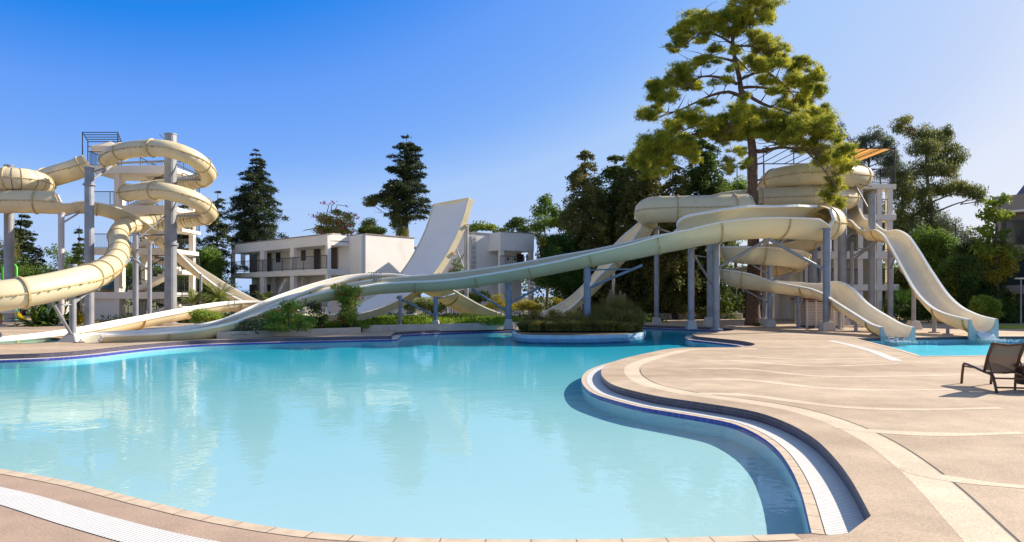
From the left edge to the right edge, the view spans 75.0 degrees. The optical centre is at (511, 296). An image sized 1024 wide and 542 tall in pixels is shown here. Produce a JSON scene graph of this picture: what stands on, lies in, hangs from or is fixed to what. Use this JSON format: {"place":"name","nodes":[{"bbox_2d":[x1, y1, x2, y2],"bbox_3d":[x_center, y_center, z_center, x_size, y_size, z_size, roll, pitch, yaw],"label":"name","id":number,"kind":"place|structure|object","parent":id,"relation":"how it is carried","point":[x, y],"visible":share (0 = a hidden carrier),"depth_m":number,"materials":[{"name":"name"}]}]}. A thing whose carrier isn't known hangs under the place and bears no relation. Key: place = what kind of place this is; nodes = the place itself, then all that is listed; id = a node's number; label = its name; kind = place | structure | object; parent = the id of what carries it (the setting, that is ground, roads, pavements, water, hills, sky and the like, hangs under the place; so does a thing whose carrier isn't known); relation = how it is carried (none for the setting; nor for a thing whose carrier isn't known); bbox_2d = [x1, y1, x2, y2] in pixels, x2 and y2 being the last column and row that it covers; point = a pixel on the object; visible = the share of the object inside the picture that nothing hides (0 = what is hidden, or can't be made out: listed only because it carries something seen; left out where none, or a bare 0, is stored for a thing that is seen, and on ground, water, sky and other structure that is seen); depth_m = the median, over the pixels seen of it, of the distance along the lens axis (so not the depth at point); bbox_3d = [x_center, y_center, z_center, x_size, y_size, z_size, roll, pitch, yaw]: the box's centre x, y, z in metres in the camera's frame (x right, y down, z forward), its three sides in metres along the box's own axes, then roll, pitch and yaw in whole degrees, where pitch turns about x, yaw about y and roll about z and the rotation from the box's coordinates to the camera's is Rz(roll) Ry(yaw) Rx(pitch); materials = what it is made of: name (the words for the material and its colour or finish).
{"place":"outdoors","nodes":[
{"label":"outdoors","id":0,"kind":"place"},
{"bbox_2d":[0,332,803,538],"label":"pool floor","id":1,"kind":"structure","parent":0,"point":[499,437],"depth_m":9.16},
{"bbox_2d":[0,329,808,532],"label":"pool wall","id":2,"kind":"structure","parent":1,"relation":"on","point":[767,454],"depth_m":13.16,"materials":[{"name":"tile"}]},
{"bbox_2d":[0,328,811,533],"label":"pool edge tiles","id":3,"kind":"object","parent":2,"relation":"attached to","point":[720,423],"visible":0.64,"depth_m":13.96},
{"bbox_2d":[512,334,645,343],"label":"pool wall","id":4,"kind":"structure","parent":1,"relation":"on","point":[579,341],"depth_m":28.61,"materials":[{"name":"blue paint"}]},
{"bbox_2d":[512,329,645,338],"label":"island kerb","id":5,"kind":"structure","parent":4,"relation":"on","point":[639,334],"depth_m":28.59,"materials":[{"name":"blue paint"}]},
{"bbox_2d":[515,330,641,334],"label":"island soil","id":6,"kind":"structure","parent":5,"relation":"in","point":[572,332],"depth_m":30.90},
{"bbox_2d":[584,264,642,316],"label":"support column","id":7,"kind":"structure","parent":6,"relation":"on","point":[588,286],"depth_m":32.43,"materials":[{"name":"metal"}]},
{"bbox_2d":[0,474,823,541],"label":"pool surround","id":8,"kind":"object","parent":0,"point":[17,525],"visible":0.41,"depth_m":5.26,"materials":[{"name":"concrete"}]},
{"bbox_2d":[0,487,218,541],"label":"gutter grating","id":9,"kind":"object","parent":8,"relation":"on","point":[92,522],"visible":1,"depth_m":5.34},
{"bbox_2d":[12,328,727,359],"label":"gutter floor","id":10,"kind":"structure","parent":8,"relation":"on","point":[295,341],"depth_m":25.34,"materials":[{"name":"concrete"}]},
{"bbox_2d":[0,328,747,359],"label":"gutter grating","id":11,"kind":"object","parent":10,"relation":"on","point":[396,336],"visible":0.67,"depth_m":25.81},
{"bbox_2d":[94,311,669,322],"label":"ground cover","id":12,"kind":"object","parent":8,"relation":"on","point":[389,313],"visible":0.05,"depth_m":42.90,"materials":[{"name":"green plant"}]},
{"bbox_2d":[0,468,802,541],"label":"coping","id":13,"kind":"object","parent":8,"relation":"on","point":[201,516],"visible":0.99,"depth_m":5.01,"materials":[{"name":"stone"}]},
{"bbox_2d":[0,325,870,519],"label":"deck riser","id":14,"kind":"object","parent":8,"relation":"on","point":[817,447],"visible":0.7,"depth_m":11.65,"materials":[{"name":"blue tile"}]},
{"bbox_2d":[581,362,823,533],"bbox_3d":[3.203,1.796,14.131,3.777,0.001,17.910,0,0,17],"label":"coping","id":15,"kind":"object","parent":8,"relation":"on","point":[816,527],"visible":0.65,"depth_m":6.88,"materials":[{"name":"stone"}]},
{"bbox_2d":[586,369,827,534],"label":"gutter floor","id":16,"kind":"structure","parent":8,"relation":"on","point":[770,443],"depth_m":7.20,"materials":[{"name":"tile"}]},
{"bbox_2d":[586,365,864,534],"bbox_3d":[3.357,1.794,14.005,3.905,0.001,17.839,0,0,16],"label":"gutter grating","id":17,"kind":"object","parent":16,"relation":"on","point":[839,511],"visible":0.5,"depth_m":6.91,"materials":[{"name":"plastic"}]},
{"bbox_2d":[14,297,898,316],"bbox_3d":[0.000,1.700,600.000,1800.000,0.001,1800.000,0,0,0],"label":"ground","id":18,"kind":"structure","parent":0,"point":[418,312],"depth_m":84.69,"materials":[{"name":"green plant"}]},
{"bbox_2d":[0,256,56,313],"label":"garden tree","id":19,"kind":"object","parent":18,"relation":"on","point":[25,272],"visible":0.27,"depth_m":51.92,"materials":[{"name":"green plant"}]},
{"bbox_2d":[14,213,46,314],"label":"spruce tree","id":20,"kind":"object","parent":18,"relation":"on","point":[28,247],"visible":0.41,"depth_m":59.91,"materials":[{"name":"green plant"}]},
{"bbox_2d":[132,263,198,302],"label":"garden tree","id":21,"kind":"object","parent":18,"relation":"on","point":[179,277],"visible":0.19,"depth_m":52.76,"materials":[{"name":"green plant"}]},
{"bbox_2d":[177,244,227,303],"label":"broadleaf tree","id":22,"kind":"object","parent":18,"relation":"on","point":[211,259],"visible":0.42,"depth_m":56.76,"materials":[{"name":"green plant"}]},
{"bbox_2d":[197,191,234,301],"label":"spruce tree","id":23,"kind":"object","parent":18,"relation":"on","point":[216,226],"visible":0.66,"depth_m":59.80,"materials":[{"name":"green plant"}]},
{"bbox_2d":[223,149,289,254],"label":"spruce tree","id":24,"kind":"object","parent":18,"relation":"on","point":[251,228],"visible":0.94,"depth_m":65.28,"materials":[{"name":"green plant"}]},
{"bbox_2d":[231,233,416,315],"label":"hotel block","id":25,"kind":"structure","parent":18,"relation":"on","point":[280,266],"depth_m":52.52,"materials":[{"name":"paint"}]},
{"bbox_2d":[304,200,358,235],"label":"bougainvillea","id":26,"kind":"object","parent":18,"relation":"on","point":[340,227],"visible":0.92,"depth_m":55.73,"materials":[{"name":"green plant"}]},
{"bbox_2d":[356,217,386,234],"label":"broadleaf tree","id":27,"kind":"object","parent":18,"relation":"on","point":[369,226],"visible":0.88,"depth_m":59.75,"materials":[{"name":"green plant"}]},
{"bbox_2d":[361,194,410,236],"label":"pine tree","id":28,"kind":"object","parent":18,"relation":"on","point":[398,224],"visible":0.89,"depth_m":57.24,"materials":[{"name":"green plant"}]},
{"bbox_2d":[370,133,431,236],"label":"pine tree","id":29,"kind":"object","parent":18,"relation":"on","point":[404,170],"visible":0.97,"depth_m":57.33,"materials":[{"name":"green plant"}]},
{"bbox_2d":[18,256,898,313],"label":"woodland","id":30,"kind":"object","parent":18,"relation":"on","point":[541,298],"visible":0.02,"depth_m":66.47,"materials":[{"name":"green plant"}]},
{"bbox_2d":[432,231,538,315],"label":"hotel block","id":31,"kind":"structure","parent":18,"relation":"on","point":[498,248],"depth_m":49.06,"materials":[{"name":"paint"}]},
{"bbox_2d":[503,217,532,232],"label":"broadleaf tree","id":32,"kind":"object","parent":18,"relation":"on","point":[517,224],"visible":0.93,"depth_m":59.84,"materials":[{"name":"green plant"}]},
{"bbox_2d":[528,192,562,309],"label":"broadleaf tree","id":33,"kind":"object","parent":18,"relation":"on","point":[545,214],"visible":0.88,"depth_m":57.67,"materials":[{"name":"green plant"}]},
{"bbox_2d":[547,149,622,311],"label":"cypress tree","id":34,"kind":"object","parent":18,"relation":"on","point":[587,218],"visible":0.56,"depth_m":49.25,"materials":[{"name":"green plant"}]},
{"bbox_2d":[577,154,644,311],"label":"cypress tree","id":35,"kind":"object","parent":18,"relation":"on","point":[614,173],"visible":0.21,"depth_m":52.24,"materials":[{"name":"green plant"}]},
{"bbox_2d":[608,160,686,315],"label":"cypress tree","id":36,"kind":"object","parent":18,"relation":"on","point":[636,191],"visible":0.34,"depth_m":49.95,"materials":[{"name":"green plant"}]},
{"bbox_2d":[833,121,903,179],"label":"eucalyptus tree","id":37,"kind":"object","parent":18,"relation":"on","point":[883,141],"visible":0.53,"depth_m":57.77,"materials":[{"name":"green plant"}]},
{"bbox_2d":[887,113,989,234],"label":"eucalyptus tree","id":38,"kind":"object","parent":18,"relation":"on","point":[937,141],"visible":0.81,"depth_m":51.64,"materials":[{"name":"green plant"}]},
{"bbox_2d":[0,317,1023,541],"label":"deck","id":39,"kind":"structure","parent":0,"point":[899,506],"depth_m":10.93,"materials":[{"name":"concrete"}]},
{"bbox_2d":[2,164,16,322],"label":"support column","id":40,"kind":"structure","parent":39,"relation":"on","point":[8,245],"depth_m":41.77,"materials":[{"name":"metal"}]},
{"bbox_2d":[8,304,52,326],"bbox_3d":[-26.584,1.116,36.791,2.924,1.692,2.656,0,0,31],"label":"broad leaf plant","id":41,"kind":"object","parent":39,"relation":"on","point":[32,313],"visible":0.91,"depth_m":36.68,"materials":[{"name":"green plant"}]},
{"bbox_2d":[55,210,79,325],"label":"support column","id":42,"kind":"structure","parent":39,"relation":"on","point":[61,241],"depth_m":37.38,"materials":[{"name":"grey metal"}]},
{"bbox_2d":[50,260,128,341],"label":"support column","id":43,"kind":"structure","parent":39,"relation":"on","point":[72,335],"depth_m":24.19,"materials":[{"name":"metal"}]},
{"bbox_2d":[81,165,112,325],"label":"support column","id":44,"kind":"structure","parent":39,"relation":"on","point":[88,184],"depth_m":37.33,"materials":[{"name":"metal"}]},
{"bbox_2d":[128,233,138,316],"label":"support column","id":45,"kind":"structure","parent":39,"relation":"on","point":[135,243],"depth_m":37.49,"materials":[{"name":"metal"}]},
{"bbox_2d":[82,132,200,320],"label":"slide tower","id":46,"kind":"structure","parent":39,"relation":"on","point":[110,303],"depth_m":45.60,"materials":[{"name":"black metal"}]},
{"bbox_2d":[0,155,284,314],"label":"drop flume slide","id":47,"kind":"object","parent":39,"relation":"on","point":[22,190],"visible":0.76,"depth_m":40.09,"materials":[{"name":"plastic"}]},
{"bbox_2d":[130,237,158,326],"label":"support column","id":48,"kind":"structure","parent":39,"relation":"on","point":[149,277],"depth_m":36.50,"materials":[{"name":"metal"}]},
{"bbox_2d":[116,132,200,322],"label":"support column","id":49,"kind":"structure","parent":39,"relation":"on","point":[170,216],"depth_m":40.72,"materials":[{"name":"metal"}]},
{"bbox_2d":[0,138,218,311],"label":"spiral tube slide","id":50,"kind":"object","parent":49,"relation":"on","point":[24,293],"visible":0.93,"depth_m":37.77,"materials":[{"name":"plastic"}]},
{"bbox_2d":[0,300,328,342],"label":"return flume","id":51,"kind":"object","parent":39,"relation":"on","point":[140,322],"visible":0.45,"depth_m":31.57,"materials":[{"name":"plastic"}]},
{"bbox_2d":[185,307,223,323],"bbox_3d":[-15.200,1.070,32.977,1.772,1.101,1.459,0,0,0],"label":"clipped bush","id":52,"kind":"object","parent":39,"relation":"on","point":[203,315],"visible":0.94,"depth_m":32.80,"materials":[{"name":"green plant"}]},
{"bbox_2d":[202,280,241,302],"bbox_3d":[-17.201,-0.233,39.508,2.322,1.505,2.428,0,0,-25],"label":"dwarf palm","id":53,"kind":"object","parent":39,"relation":"on","point":[219,293],"visible":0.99,"depth_m":39.38,"materials":[{"name":"green plant"}]},
{"bbox_2d":[216,327,360,338],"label":"planter wall","id":54,"kind":"structure","parent":39,"relation":"on","point":[272,333],"depth_m":27.76,"materials":[{"name":"concrete"}]},
{"bbox_2d":[361,322,518,331],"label":"planter wall","id":55,"kind":"structure","parent":39,"relation":"on","point":[440,327],"depth_m":32.58,"materials":[{"name":"concrete"}]},
{"bbox_2d":[80,193,825,336],"bbox_3d":[-0.204,-1.843,35.078,37.415,7.476,9.334,0,0,-21],"label":"humped flume","id":56,"kind":"object","parent":39,"relation":"on","point":[650,213],"visible":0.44,"depth_m":36.10,"materials":[{"name":"plastic"}]},
{"bbox_2d":[302,197,473,321],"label":"boomerang wing","id":57,"kind":"structure","parent":56,"relation":"attached to","point":[439,241],"depth_m":38.24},
{"bbox_2d":[451,224,468,297],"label":"support column","id":58,"kind":"structure","parent":39,"relation":"on","point":[466,255],"depth_m":41.39,"materials":[{"name":"metal"}]},
{"bbox_2d":[80,204,847,342],"bbox_3d":[1.823,-1.990,31.677,37.776,7.674,9.038,0,0,-20],"label":"long flume","id":59,"kind":"object","parent":39,"relation":"on","point":[773,222],"visible":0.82,"depth_m":31.79,"materials":[{"name":"plastic"}]},
{"bbox_2d":[472,283,540,328],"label":"support column","id":60,"kind":"structure","parent":39,"relation":"on","point":[508,322],"depth_m":33.35,"materials":[{"name":"metal"}]},
{"bbox_2d":[528,231,583,304],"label":"broadleaf tree","id":61,"kind":"object","parent":39,"relation":"on","point":[556,244],"visible":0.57,"depth_m":47.16,"materials":[{"name":"green plant"}]},
{"bbox_2d":[651,226,670,324],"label":"support column","id":62,"kind":"structure","parent":39,"relation":"on","point":[656,319],"depth_m":38.66,"materials":[{"name":"metal"}]},
{"bbox_2d":[643,165,706,319],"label":"cypress tree","id":63,"kind":"object","parent":39,"relation":"on","point":[671,280],"visible":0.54,"depth_m":47.91,"materials":[{"name":"green plant"}]},
{"bbox_2d":[685,247,712,329],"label":"support column","id":64,"kind":"structure","parent":39,"relation":"on","point":[691,324],"depth_m":33.26,"materials":[{"name":"metal"}]},
{"bbox_2d":[703,244,712,325],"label":"support column","id":65,"kind":"structure","parent":39,"relation":"on","point":[708,320],"depth_m":36.83,"materials":[{"name":"metal"}]},
{"bbox_2d":[672,119,744,318],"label":"cypress tree","id":66,"kind":"object","parent":39,"relation":"on","point":[701,181],"visible":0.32,"depth_m":49.23,"materials":[{"name":"green plant"}]},
{"bbox_2d":[710,238,767,329],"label":"support column","id":67,"kind":"structure","parent":39,"relation":"on","point":[716,298],"depth_m":32.65,"materials":[{"name":"metal"}]},
{"bbox_2d":[620,0,861,325],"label":"pine tree","id":68,"kind":"object","parent":39,"relation":"on","point":[779,129],"visible":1,"depth_m":36.82,"materials":[{"name":"green plant"}]},
{"bbox_2d":[740,264,795,326],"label":"support column","id":69,"kind":"structure","parent":39,"relation":"on","point":[769,321],"depth_m":35.52,"materials":[{"name":"metal"}]},
{"bbox_2d":[768,228,835,330],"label":"support column","id":70,"kind":"structure","parent":39,"relation":"on","point":[826,324],"depth_m":31.48,"materials":[{"name":"metal"}]},
{"bbox_2d":[793,185,817,300],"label":"support column","id":71,"kind":"structure","parent":39,"relation":"on","point":[812,274],"depth_m":41.75,"materials":[{"name":"metal"}]},
{"bbox_2d":[790,298,843,327],"bbox_3d":[16.395,0.875,35.750,2.195,1.570,1.900,0,0,0],"label":"louvred kiosk","id":72,"kind":"object","parent":39,"relation":"on","point":[811,314],"visible":0.55,"depth_m":34.96,"materials":[{"name":"beige wood"}]},
{"bbox_2d":[676,368,958,376],"bbox_3d":[6.512,1.658,14.341,5.891,0.001,1.243,0,0,16],"label":"paving band","id":73,"kind":"object","parent":39,"relation":"on","point":[810,375],"visible":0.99,"depth_m":14.12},
{"bbox_2d":[737,148,898,319],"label":"slide tower","id":74,"kind":"structure","parent":39,"relation":"on","point":[784,307],"depth_m":43.40,"materials":[{"name":"grey metal"}]},
{"bbox_2d":[713,162,915,341],"bbox_3d":[15.347,-3.517,37.416,9.915,10.681,20.470,0,0,24],"label":"double spiral slide","id":75,"kind":"object","parent":74,"relation":"attached to","point":[778,186],"visible":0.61,"depth_m":35.95,"materials":[{"name":"plastic"}]},
{"bbox_2d":[624,348,1015,541],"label":"border band","id":76,"kind":"object","parent":39,"relation":"on","point":[964,516],"visible":1,"depth_m":6.17,"materials":[{"name":"concrete"}]},
{"bbox_2d":[640,369,1020,541],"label":"drain slot","id":77,"kind":"object","parent":76,"relation":"on","point":[996,520],"visible":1,"depth_m":5.88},
{"bbox_2d":[672,393,1005,409],"bbox_3d":[4.917,1.658,10.401,4.806,0.001,0.978,0,0,22],"label":"paving band","id":78,"kind":"object","parent":39,"relation":"on","point":[800,402],"visible":1,"depth_m":10.12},
{"bbox_2d":[705,378,980,390],"bbox_3d":[5.796,1.658,12.388,5.284,0.001,1.042,0,0,19],"label":"paving band","id":79,"kind":"object","parent":39,"relation":"on","point":[834,388],"visible":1,"depth_m":11.98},
{"bbox_2d":[838,205,855,324],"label":"support column","id":80,"kind":"structure","parent":39,"relation":"on","point":[842,256],"depth_m":38.31,"materials":[{"name":"metal"}]},
{"bbox_2d":[849,241,876,324],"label":"support column","id":81,"kind":"structure","parent":39,"relation":"on","point":[852,254],"depth_m":38.49,"materials":[{"name":"metal"}]},
{"bbox_2d":[855,184,875,307],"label":"support column","id":82,"kind":"structure","parent":39,"relation":"on","point":[871,206],"depth_m":38.25,"materials":[{"name":"metal"}]},
{"bbox_2d":[887,248,894,318],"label":"support column","id":83,"kind":"structure","parent":39,"relation":"on","point":[890,283],"depth_m":37.50,"materials":[{"name":"metal"}]},
{"bbox_2d":[882,164,919,317],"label":"eucalyptus tree","id":84,"kind":"object","parent":39,"relation":"on","point":[904,192],"visible":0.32,"depth_m":49.61,"materials":[{"name":"green plant"}]},
{"bbox_2d":[832,427,1023,435],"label":"paving band","id":85,"kind":"object","parent":39,"relation":"on","point":[924,433],"visible":1,"depth_m":8.05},
{"bbox_2d":[895,224,965,319],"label":"broadleaf tree","id":86,"kind":"object","parent":39,"relation":"on","point":[933,247],"visible":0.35,"depth_m":46.92,"materials":[{"name":"green plant"}]},
{"bbox_2d":[928,316,939,332],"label":"support column","id":87,"kind":"structure","parent":39,"relation":"on","point":[933,325],"depth_m":30.12,"materials":[{"name":"metal"}]},
{"bbox_2d":[847,203,998,339],"bbox_3d":[20.258,-2.253,35.416,1.832,8.106,17.049,0,0,9],"label":"wavy slide","id":88,"kind":"object","parent":87,"relation":"on","point":[935,298],"visible":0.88,"depth_m":32.72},
{"bbox_2d":[933,210,979,244],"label":"broadleaf tree","id":89,"kind":"object","parent":39,"relation":"on","point":[960,232],"visible":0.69,"depth_m":48.97,"materials":[{"name":"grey plant"}]},
{"bbox_2d":[901,469,1023,487],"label":"paving band","id":90,"kind":"object","parent":39,"relation":"on","point":[945,477],"visible":1,"depth_m":6.03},
{"bbox_2d":[934,235,1023,322],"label":"creeper mass","id":91,"kind":"object","parent":39,"relation":"on","point":[963,270],"visible":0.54,"depth_m":41.00,"materials":[{"name":"green plant"}]},
{"bbox_2d":[949,242,1021,311],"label":"creeper mass","id":92,"kind":"object","parent":39,"relation":"on","point":[1008,266],"visible":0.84,"depth_m":40.79,"materials":[{"name":"green plant"}]},
{"bbox_2d":[968,294,1006,319],"bbox_3d":[24.871,0.799,35.276,1.954,1.806,1.590,0,0,0],"label":"shrub","id":93,"kind":"object","parent":39,"relation":"on","point":[988,306],"visible":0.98,"depth_m":34.90,"materials":[{"name":"green plant"}]},
{"bbox_2d":[960,342,1023,392],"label":"sun lounger","id":94,"kind":"object","parent":39,"relation":"on","point":[1002,358],"visible":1,"depth_m":11.68,"materials":[{"name":"brown metal"}]},
{"bbox_2d":[964,192,1023,318],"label":"frangipani tree","id":95,"kind":"object","parent":39,"relation":"on","point":[992,215],"visible":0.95,"depth_m":40.89,"materials":[{"name":"green plant"}]},
{"bbox_2d":[992,185,1023,300],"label":"hotel building","id":96,"kind":"structure","parent":39,"relation":"on","point":[1015,224],"depth_m":43.26,"materials":[{"name":"white"}]},
{"bbox_2d":[1006,219,1023,244],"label":"window","id":97,"kind":"structure","parent":96,"relation":"in","point":[1017,226],"depth_m":43.31,"materials":[{"name":"grey glass"}]},
{"bbox_2d":[997,296,1023,322],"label":"leafy shrub","id":98,"kind":"object","parent":39,"relation":"on","point":[1010,317],"visible":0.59,"depth_m":40.73,"materials":[{"name":"green plant"}]},
{"bbox_2d":[0,0,1023,296],"label":"sky","id":99,"kind":"structure","parent":0,"point":[501,99],"materials":[{"name":"blue"}]},
{"bbox_2d":[885,344,1023,355],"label":"splash pool floor","id":100,"kind":"structure","parent":0,"point":[949,349],"depth_m":24.50,"materials":[{"name":"tile"}]},
{"bbox_2d":[869,339,1023,344],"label":"splash pool wall","id":101,"kind":"structure","parent":100,"relation":"on","point":[966,341],"depth_m":27.24,"materials":[{"name":"tile"}]},
{"bbox_2d":[852,336,1023,356],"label":"pool edge riser","id":102,"kind":"object","parent":101,"relation":"on","point":[948,338],"visible":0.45,"depth_m":27.12,"materials":[{"name":"concrete"}]},
{"label":"planting soil","id":103,"kind":"structure","parent":0,"visible":0},
{"bbox_2d":[254,314,525,328],"bbox_3d":[-5.746,1.277,35.793,14.615,0.544,10.537,0,0,0],"label":"ground cover","id":104,"kind":"object","parent":103,"relation":"on","point":[393,320],"visible":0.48,"depth_m":33.91,"materials":[{"name":"green plant"}]},
{"bbox_2d":[402,297,442,315],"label":"flowering shrub","id":105,"kind":"object","parent":103,"relation":"on","point":[422,304],"visible":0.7,"depth_m":40.91,"materials":[{"name":"green plant"}]},
{"label":"planting soil","id":106,"kind":"structure","parent":0,"visible":0},
{"bbox_2d":[218,316,272,335],"bbox_3d":[-10.853,1.196,26.862,2.452,0.815,1.366,0,0,0],"label":"trailing shrub","id":107,"kind":"object","parent":106,"relation":"on","point":[244,325],"visible":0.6,"depth_m":26.57,"materials":[{"name":"green plant"}]},
{"bbox_2d":[251,297,317,332],"bbox_3d":[-9.246,0.754,27.080,2.764,1.497,1.918,0,0,0],"label":"flowering shrub","id":108,"kind":"object","parent":106,"relation":"on","point":[274,316],"visible":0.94,"depth_m":27.04,"materials":[{"name":"green plant"}]},
{"bbox_2d":[330,283,363,327],"bbox_3d":[-7.553,0.434,30.596,1.625,2.087,1.436,0,0,21],"label":"flowering shrub","id":109,"kind":"object","parent":106,"relation":"on","point":[348,314],"visible":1,"depth_m":30.42,"materials":[{"name":"green plant"}]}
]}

